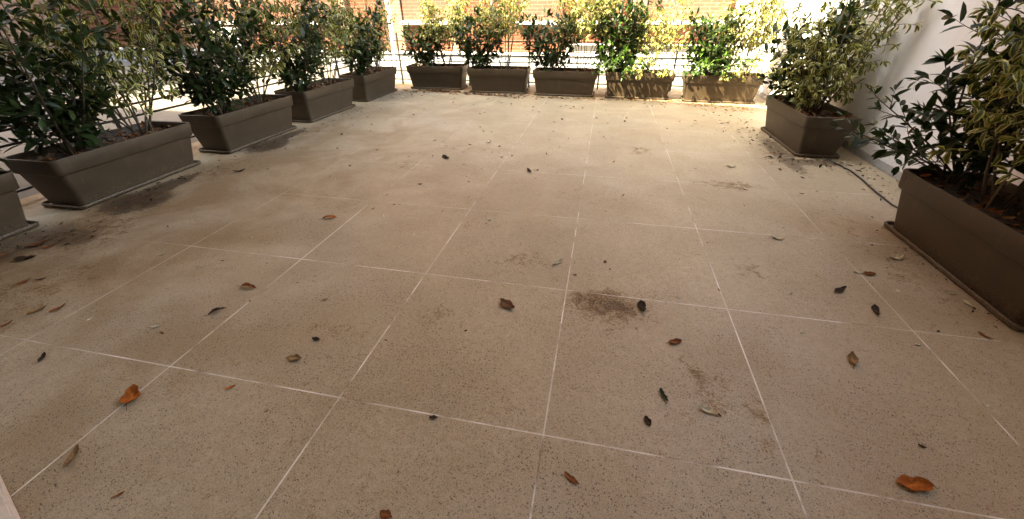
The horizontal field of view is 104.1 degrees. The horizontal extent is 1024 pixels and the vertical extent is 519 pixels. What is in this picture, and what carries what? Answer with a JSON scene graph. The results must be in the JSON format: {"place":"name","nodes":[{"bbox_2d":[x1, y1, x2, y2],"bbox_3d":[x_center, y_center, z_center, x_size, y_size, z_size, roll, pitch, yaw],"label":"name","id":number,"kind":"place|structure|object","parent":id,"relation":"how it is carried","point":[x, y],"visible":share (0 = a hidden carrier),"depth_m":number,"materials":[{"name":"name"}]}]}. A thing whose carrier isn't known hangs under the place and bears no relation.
{"place":"outdoors","nodes":[
{"label":"outdoors","id":0,"kind":"place"},
{"bbox_2d":[0,0,68,66],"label":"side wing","id":1,"kind":"structure","parent":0,"point":[15,21],"depth_m":11.82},
{"bbox_2d":[0,61,682,199],"bbox_3d":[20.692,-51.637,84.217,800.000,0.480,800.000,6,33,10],"label":"ground","id":2,"kind":"structure","parent":0,"point":[171,114],"depth_m":6.89,"materials":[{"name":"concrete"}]},
{"bbox_2d":[382,0,400,76],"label":"steel post","id":3,"kind":"object","parent":2,"relation":"on","point":[395,57],"visible":0.58,"depth_m":9.03,"materials":[{"name":"white metal"}]},
{"bbox_2d":[725,0,1023,185],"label":"boundary wall","id":4,"kind":"structure","parent":2,"relation":"on","point":[922,45],"depth_m":3.71,"materials":[{"name":"white paint"}]},
{"bbox_2d":[49,0,735,71],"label":"brick building","id":5,"kind":"structure","parent":0,"point":[406,11],"depth_m":10.35,"materials":[{"name":"brick"}]},
{"bbox_2d":[211,27,239,46],"bbox_3d":[-8.342,-6.475,11.724,0.720,0.590,0.335,6,33,10],"label":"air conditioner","id":6,"kind":"object","parent":5,"relation":"attached to","point":[222,31],"visible":0.09,"depth_m":11.53,"materials":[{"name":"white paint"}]},
{"bbox_2d":[566,44,615,52],"bbox_3d":[1.982,-5.327,10.053,1.232,0.190,0.064,6,33,10],"label":"basement window","id":7,"kind":"structure","parent":5,"relation":"in","point":[589,46],"depth_m":10.05,"materials":[{"name":"white paint"}]},
{"bbox_2d":[640,44,699,53],"bbox_3d":[4.435,-5.066,9.608,3.442,0.190,0.064,6,33,10],"label":"basement window","id":8,"kind":"structure","parent":5,"relation":"in","point":[680,51],"depth_m":9.67,"materials":[{"name":"white paint"}]},
{"bbox_2d":[0,82,1023,518],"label":"terrace floor","id":9,"kind":"structure","parent":0,"point":[810,422],"depth_m":1.95,"materials":[{"name":"tile"}]},
{"bbox_2d":[0,475,20,518],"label":"doorstep","id":10,"kind":"object","parent":9,"relation":"on","point":[8,510],"depth_m":1.26,"materials":[{"name":"beige stone"}]},
{"bbox_2d":[0,170,38,240],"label":"planter","id":11,"kind":"object","parent":9,"relation":"on","point":[13,221],"visible":1,"depth_m":2.82,"materials":[{"name":"beige plastic"}]},
{"bbox_2d":[0,103,16,169],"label":"laurel shrub","id":12,"kind":"object","parent":11,"relation":"on","point":[3,107],"visible":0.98,"depth_m":2.70,"materials":[{"name":"green plant"}]},
{"bbox_2d":[10,255,35,261],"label":"fallen leaf","id":13,"kind":"object","parent":9,"relation":"on","point":[19,258],"visible":1,"depth_m":2.58,"materials":[{"name":"brown plant"}]},
{"bbox_2d":[23,240,47,248],"bbox_3d":[-3.265,-0.102,2.731,0.054,0.017,0.138,25,41,35],"label":"fallen leaf","id":14,"kind":"object","parent":9,"relation":"on","point":[36,244],"visible":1,"depth_m":2.75,"materials":[{"name":"brown plant"}]},
{"bbox_2d":[27,305,46,312],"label":"fallen leaf","id":15,"kind":"object","parent":9,"relation":"on","point":[35,310],"visible":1,"depth_m":2.14,"materials":[{"name":"brown plant"}]},
{"bbox_2d":[37,352,45,361],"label":"fallen leaf","id":16,"kind":"object","parent":9,"relation":"on","point":[43,355],"visible":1,"depth_m":1.85,"materials":[{"name":"black plant"}]},
{"bbox_2d":[49,303,65,310],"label":"fallen leaf","id":17,"kind":"object","parent":9,"relation":"on","point":[55,309],"visible":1,"depth_m":2.15,"materials":[{"name":"brown plant"}]},
{"bbox_2d":[63,444,78,465],"bbox_3d":[-1.582,0.706,1.436,0.023,0.015,0.093,-10,34,-14],"label":"fallen leaf","id":18,"kind":"object","parent":9,"relation":"on","point":[74,451],"visible":1,"depth_m":1.44,"materials":[{"name":"brown plant"}]},
{"bbox_2d":[2,120,200,209],"bbox_3d":[-3.545,-0.903,3.602,0.505,0.442,1.234,6,33,9],"label":"planter","id":19,"kind":"object","parent":9,"relation":"on","point":[126,160],"visible":0.86,"depth_m":3.37,"materials":[{"name":"beige plastic"}]},
{"bbox_2d":[0,0,119,155],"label":"laurel shrub","id":20,"kind":"object","parent":19,"relation":"on","point":[66,122],"visible":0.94,"depth_m":2.98,"materials":[{"name":"green plant"}]},
{"bbox_2d":[0,0,185,135],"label":"variegated shrub","id":21,"kind":"object","parent":19,"relation":"on","point":[128,85],"visible":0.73,"depth_m":3.47,"materials":[{"name":"green plant"}]},
{"bbox_2d":[118,384,139,410],"bbox_3d":[-1.578,0.567,1.652,0.076,0.019,0.116,-40,50,-45],"label":"fallen leaf","id":22,"kind":"object","parent":9,"relation":"on","point":[132,392],"visible":1,"depth_m":1.66,"materials":[{"name":"orange plant"}]},
{"bbox_2d":[0,39,348,192],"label":"metal railing","id":23,"kind":"object","parent":9,"relation":"on","point":[117,124],"visible":0.2,"depth_m":4.08,"materials":[{"name":"metal"}]},
{"bbox_2d":[0,89,405,256],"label":"leaf litter","id":24,"kind":"object","parent":9,"relation":"on","point":[3,254],"visible":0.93,"depth_m":3.33,"materials":[{"name":"brown plant"}]},
{"bbox_2d":[204,307,224,315],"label":"fallen leaf","id":25,"kind":"object","parent":9,"relation":"on","point":[214,309],"visible":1,"depth_m":2.12,"materials":[{"name":"brown plant"}]},
{"bbox_2d":[178,94,296,153],"bbox_3d":[-3.206,-1.671,4.820,0.509,0.430,1.234,6,33,10],"label":"planter","id":26,"kind":"object","parent":9,"relation":"on","point":[241,128],"visible":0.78,"depth_m":4.56,"materials":[{"name":"beige plastic"}]},
{"bbox_2d":[76,0,269,114],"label":"laurel shrub","id":27,"kind":"object","parent":26,"relation":"on","point":[199,79],"visible":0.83,"depth_m":4.10,"materials":[{"name":"green plant"}]},
{"bbox_2d":[170,0,304,103],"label":"variegated shrub","id":28,"kind":"object","parent":26,"relation":"on","point":[269,69],"visible":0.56,"depth_m":4.62,"materials":[{"name":"green plant"}]},
{"bbox_2d":[238,282,255,287],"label":"fallen leaf","id":29,"kind":"object","parent":9,"relation":"on","point":[249,285],"visible":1,"depth_m":2.30,"materials":[{"name":"brown plant"}]},
{"bbox_2d":[286,354,301,360],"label":"fallen leaf","id":30,"kind":"object","parent":9,"relation":"on","point":[293,357],"visible":1,"depth_m":1.84,"materials":[{"name":"brown plant"}]},
{"bbox_2d":[274,78,355,122],"bbox_3d":[-2.882,-2.418,5.994,0.502,0.431,1.234,7,33,11],"label":"planter","id":31,"kind":"object","parent":9,"relation":"on","point":[315,101],"visible":0.76,"depth_m":5.76,"materials":[{"name":"beige plastic"}]},
{"bbox_2d":[223,0,329,91],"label":"laurel shrub","id":32,"kind":"object","parent":31,"relation":"on","point":[299,78],"visible":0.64,"depth_m":5.25,"materials":[{"name":"green plant"}]},
{"bbox_2d":[256,0,360,84],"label":"variegated shrub","id":33,"kind":"object","parent":31,"relation":"on","point":[335,50],"visible":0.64,"depth_m":5.81,"materials":[{"name":"green plant"}]},
{"bbox_2d":[338,66,397,101],"bbox_3d":[-2.544,-3.201,7.213,0.505,0.442,1.234,6,33,10],"label":"planter","id":34,"kind":"object","parent":9,"relation":"on","point":[372,85],"visible":0.77,"depth_m":6.95,"materials":[{"name":"beige plastic"}]},
{"bbox_2d":[310,0,392,75],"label":"laurel shrub","id":35,"kind":"object","parent":34,"relation":"on","point":[365,57],"visible":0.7,"depth_m":6.63,"materials":[{"name":"green plant"}]},
{"bbox_2d":[322,0,396,71],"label":"variegated shrub","id":36,"kind":"object","parent":34,"relation":"on","point":[382,45],"visible":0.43,"depth_m":6.92,"materials":[{"name":"green plant"}]},
{"bbox_2d":[380,509,391,518],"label":"fallen leaf","id":37,"kind":"object","parent":9,"relation":"on","point":[385,514],"visible":1,"depth_m":1.27,"materials":[{"name":"brown plant"}]},
{"bbox_2d":[406,63,468,89],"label":"planter","id":38,"kind":"object","parent":9,"relation":"on","point":[443,77],"visible":0.91,"depth_m":7.72,"materials":[{"name":"beige plastic"}]},
{"bbox_2d":[399,20,450,65],"bbox_3d":[-1.658,-4.112,7.626,1.003,0.839,0.866,6,33,10],"label":"laurel shrub","id":39,"kind":"object","parent":38,"relation":"in","point":[429,53],"visible":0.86,"depth_m":7.55,"materials":[{"name":"green plant"}]},
{"bbox_2d":[417,0,474,66],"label":"variegated shrub","id":40,"kind":"object","parent":38,"relation":"on","point":[431,10],"visible":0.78,"depth_m":7.28,"materials":[{"name":"green plant"}]},
{"bbox_2d":[466,65,530,93],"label":"planter","id":41,"kind":"object","parent":9,"relation":"on","point":[509,80],"visible":0.98,"depth_m":7.31,"materials":[{"name":"beige plastic"}]},
{"bbox_2d":[447,5,512,68],"bbox_3d":[-0.552,-3.984,7.188,1.204,1.075,0.992,-4,33,-6],"label":"laurel shrub","id":42,"kind":"object","parent":41,"relation":"on","point":[479,59],"visible":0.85,"depth_m":7.15,"materials":[{"name":"green plant"}]},
{"bbox_2d":[471,0,533,68],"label":"variegated shrub","id":43,"kind":"object","parent":41,"relation":"on","point":[510,22],"visible":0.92,"depth_m":6.92,"materials":[{"name":"green plant"}]},
{"bbox_2d":[388,89,617,99],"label":"leaf litter","id":44,"kind":"object","parent":9,"relation":"on","point":[443,91],"visible":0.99,"depth_m":7.33,"materials":[{"name":"brown plant"}]},
{"bbox_2d":[500,298,514,307],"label":"fallen leaf","id":45,"kind":"object","parent":9,"relation":"on","point":[505,303],"visible":1,"depth_m":2.15,"materials":[{"name":"brown plant"}]},
{"bbox_2d":[533,67,597,96],"bbox_3d":[0.959,-3.204,7.170,1.132,0.442,0.505,7,33,11],"label":"planter","id":46,"kind":"object","parent":9,"relation":"on","point":[570,82],"visible":0.88,"depth_m":7.01,"materials":[{"name":"beige plastic"}]},
{"bbox_2d":[517,8,587,71],"bbox_3d":[0.694,-3.721,6.854,1.238,1.034,0.947,6,33,10],"label":"laurel shrub","id":47,"kind":"object","parent":46,"relation":"on","point":[551,59],"visible":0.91,"depth_m":6.83,"materials":[{"name":"green plant"}]},
{"bbox_2d":[550,0,623,71],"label":"variegated shrub","id":48,"kind":"object","parent":46,"relation":"on","point":[576,13],"visible":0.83,"depth_m":6.52,"materials":[{"name":"green plant"}]},
{"bbox_2d":[564,471,579,484],"bbox_3d":[0.203,0.744,1.356,0.067,0.009,0.023,26,41,35],"label":"fallen leaf","id":49,"kind":"object","parent":9,"relation":"on","point":[571,478],"visible":1,"depth_m":1.36,"materials":[{"name":"brown plant"}]},
{"bbox_2d":[377,32,768,90],"bbox_3d":[0.783,-3.778,7.613,7.352,0.944,0.029,6,33,10],"label":"metal railing","id":50,"kind":"object","parent":9,"relation":"on","point":[528,62],"visible":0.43,"depth_m":7.68,"materials":[{"name":"metal"}]},
{"bbox_2d":[605,69,675,99],"bbox_3d":[2.183,-3.049,6.921,1.132,0.430,0.510,7,33,11],"label":"planter","id":51,"kind":"object","parent":9,"relation":"on","point":[650,85],"visible":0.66,"depth_m":6.76,"materials":[{"name":"beige plastic"}]},
{"bbox_2d":[582,0,664,80],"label":"laurel shrub","id":52,"kind":"object","parent":51,"relation":"in","point":[612,60],"visible":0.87,"depth_m":6.49,"materials":[{"name":"green plant"}]},
{"bbox_2d":[622,0,701,80],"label":"variegated shrub","id":53,"kind":"object","parent":51,"relation":"in","point":[660,44],"visible":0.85,"depth_m":6.43,"materials":[{"name":"green plant"}]},
{"bbox_2d":[637,300,646,309],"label":"fallen leaf","id":54,"kind":"object","parent":9,"relation":"on","point":[641,304],"visible":1,"depth_m":2.14,"materials":[{"name":"black plant"}]},
{"bbox_2d":[644,416,651,425],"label":"fallen leaf","id":55,"kind":"object","parent":9,"relation":"on","point":[648,420],"visible":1,"depth_m":1.54,"materials":[{"name":"brown plant"}]},
{"bbox_2d":[659,388,667,400],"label":"fallen leaf","id":56,"kind":"object","parent":9,"relation":"on","point":[661,391],"visible":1,"depth_m":1.65,"materials":[{"name":"plant"}]},
{"bbox_2d":[667,338,681,343],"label":"fallen leaf","id":57,"kind":"object","parent":9,"relation":"on","point":[676,341],"visible":1,"depth_m":1.91,"materials":[{"name":"brown plant"}]},
{"bbox_2d":[620,98,762,112],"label":"leaf litter","id":58,"kind":"object","parent":9,"relation":"on","point":[705,104],"visible":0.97,"depth_m":6.38,"materials":[{"name":"brown plant"}]},
{"bbox_2d":[698,405,718,413],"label":"fallen leaf","id":59,"kind":"object","parent":9,"relation":"on","point":[707,409],"visible":1,"depth_m":1.58,"materials":[{"name":"beige plant"}]},
{"bbox_2d":[680,71,765,103],"bbox_3d":[3.422,-2.850,6.589,1.177,0.431,0.502,7,33,11],"label":"planter","id":60,"kind":"object","parent":9,"relation":"on","point":[710,88],"visible":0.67,"depth_m":6.43,"materials":[{"name":"beige plastic"}]},
{"bbox_2d":[676,0,758,80],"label":"laurel shrub","id":61,"kind":"object","parent":60,"relation":"on","point":[711,58],"visible":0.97,"depth_m":6.18,"materials":[{"name":"green plant"}]},
{"bbox_2d":[715,0,796,81],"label":"variegated shrub","id":62,"kind":"object","parent":60,"relation":"on","point":[756,35],"visible":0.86,"depth_m":5.99,"materials":[{"name":"green plant"}]},
{"bbox_2d":[718,115,899,200],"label":"leaf litter","id":63,"kind":"object","parent":9,"relation":"on","point":[820,165],"visible":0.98,"depth_m":4.03,"materials":[{"name":"brown plant"}]},
{"bbox_2d":[761,94,862,158],"bbox_3d":[3.299,-1.552,4.532,0.505,0.442,1.234,6,33,9],"label":"planter","id":64,"kind":"object","parent":9,"relation":"on","point":[801,132],"visible":0.75,"depth_m":4.18,"materials":[{"name":"beige plastic"}]},
{"bbox_2d":[756,0,872,103],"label":"laurel shrub","id":65,"kind":"object","parent":64,"relation":"in","point":[784,64],"visible":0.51,"depth_m":4.38,"materials":[{"name":"green plant"}]},
{"bbox_2d":[772,0,942,112],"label":"variegated shrub","id":66,"kind":"object","parent":64,"relation":"in","point":[837,70],"visible":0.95,"depth_m":4.00,"materials":[{"name":"green plant"}]},
{"bbox_2d":[835,286,846,291],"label":"fallen leaf","id":67,"kind":"object","parent":9,"relation":"on","point":[841,289],"visible":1,"depth_m":2.25,"materials":[{"name":"black plant"}]},
{"bbox_2d":[848,351,858,368],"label":"fallen leaf","id":68,"kind":"object","parent":9,"relation":"on","point":[853,358],"visible":1,"depth_m":1.81,"materials":[{"name":"brown plant"}]},
{"bbox_2d":[822,156,897,207],"bbox_3d":[3.148,-0.696,3.567,0.109,0.031,1.342,5,33,8],"label":"cable","id":69,"kind":"object","parent":9,"relation":"on","point":[875,191],"visible":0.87,"depth_m":3.56,"materials":[{"name":"black rubber"}]},
{"bbox_2d":[862,271,875,274],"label":"fallen leaf","id":70,"kind":"object","parent":9,"relation":"on","point":[869,273],"visible":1,"depth_m":2.38,"materials":[{"name":"brown plant"}]},
{"bbox_2d":[871,304,879,314],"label":"fallen leaf","id":71,"kind":"object","parent":9,"relation":"on","point":[875,307],"visible":1,"depth_m":2.10,"materials":[{"name":"black plant"}]},
{"bbox_2d":[887,254,903,258],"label":"fallen leaf","id":72,"kind":"object","parent":9,"relation":"on","point":[895,256],"visible":1,"depth_m":2.53,"materials":[{"name":"beige plant"}]},
{"bbox_2d":[896,474,936,491],"bbox_3d":[1.351,0.746,1.328,0.138,0.021,0.061,3,33,5],"label":"fallen leaf","id":73,"kind":"object","parent":9,"relation":"on","point":[917,483],"visible":1,"depth_m":1.33,"materials":[{"name":"orange plant"}]},
{"bbox_2d":[836,196,997,327],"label":"leaf litter","id":74,"kind":"object","parent":9,"relation":"on","point":[945,278],"visible":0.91,"depth_m":2.31,"materials":[{"name":"brown plant"}]},
{"bbox_2d":[884,168,1023,331],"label":"planter","id":75,"kind":"object","parent":9,"relation":"on","point":[961,237],"visible":0.86,"depth_m":2.27,"materials":[{"name":"beige plastic"}]},
{"bbox_2d":[828,0,1023,188],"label":"laurel shrub","id":76,"kind":"object","parent":75,"relation":"in","point":[978,161],"visible":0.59,"depth_m":2.46,"materials":[{"name":"green plant"}]},
{"bbox_2d":[926,0,1023,210],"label":"variegated shrub","id":77,"kind":"object","parent":75,"relation":"on","point":[1013,84],"visible":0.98,"depth_m":2.10,"materials":[{"name":"green plant"}]}
]}

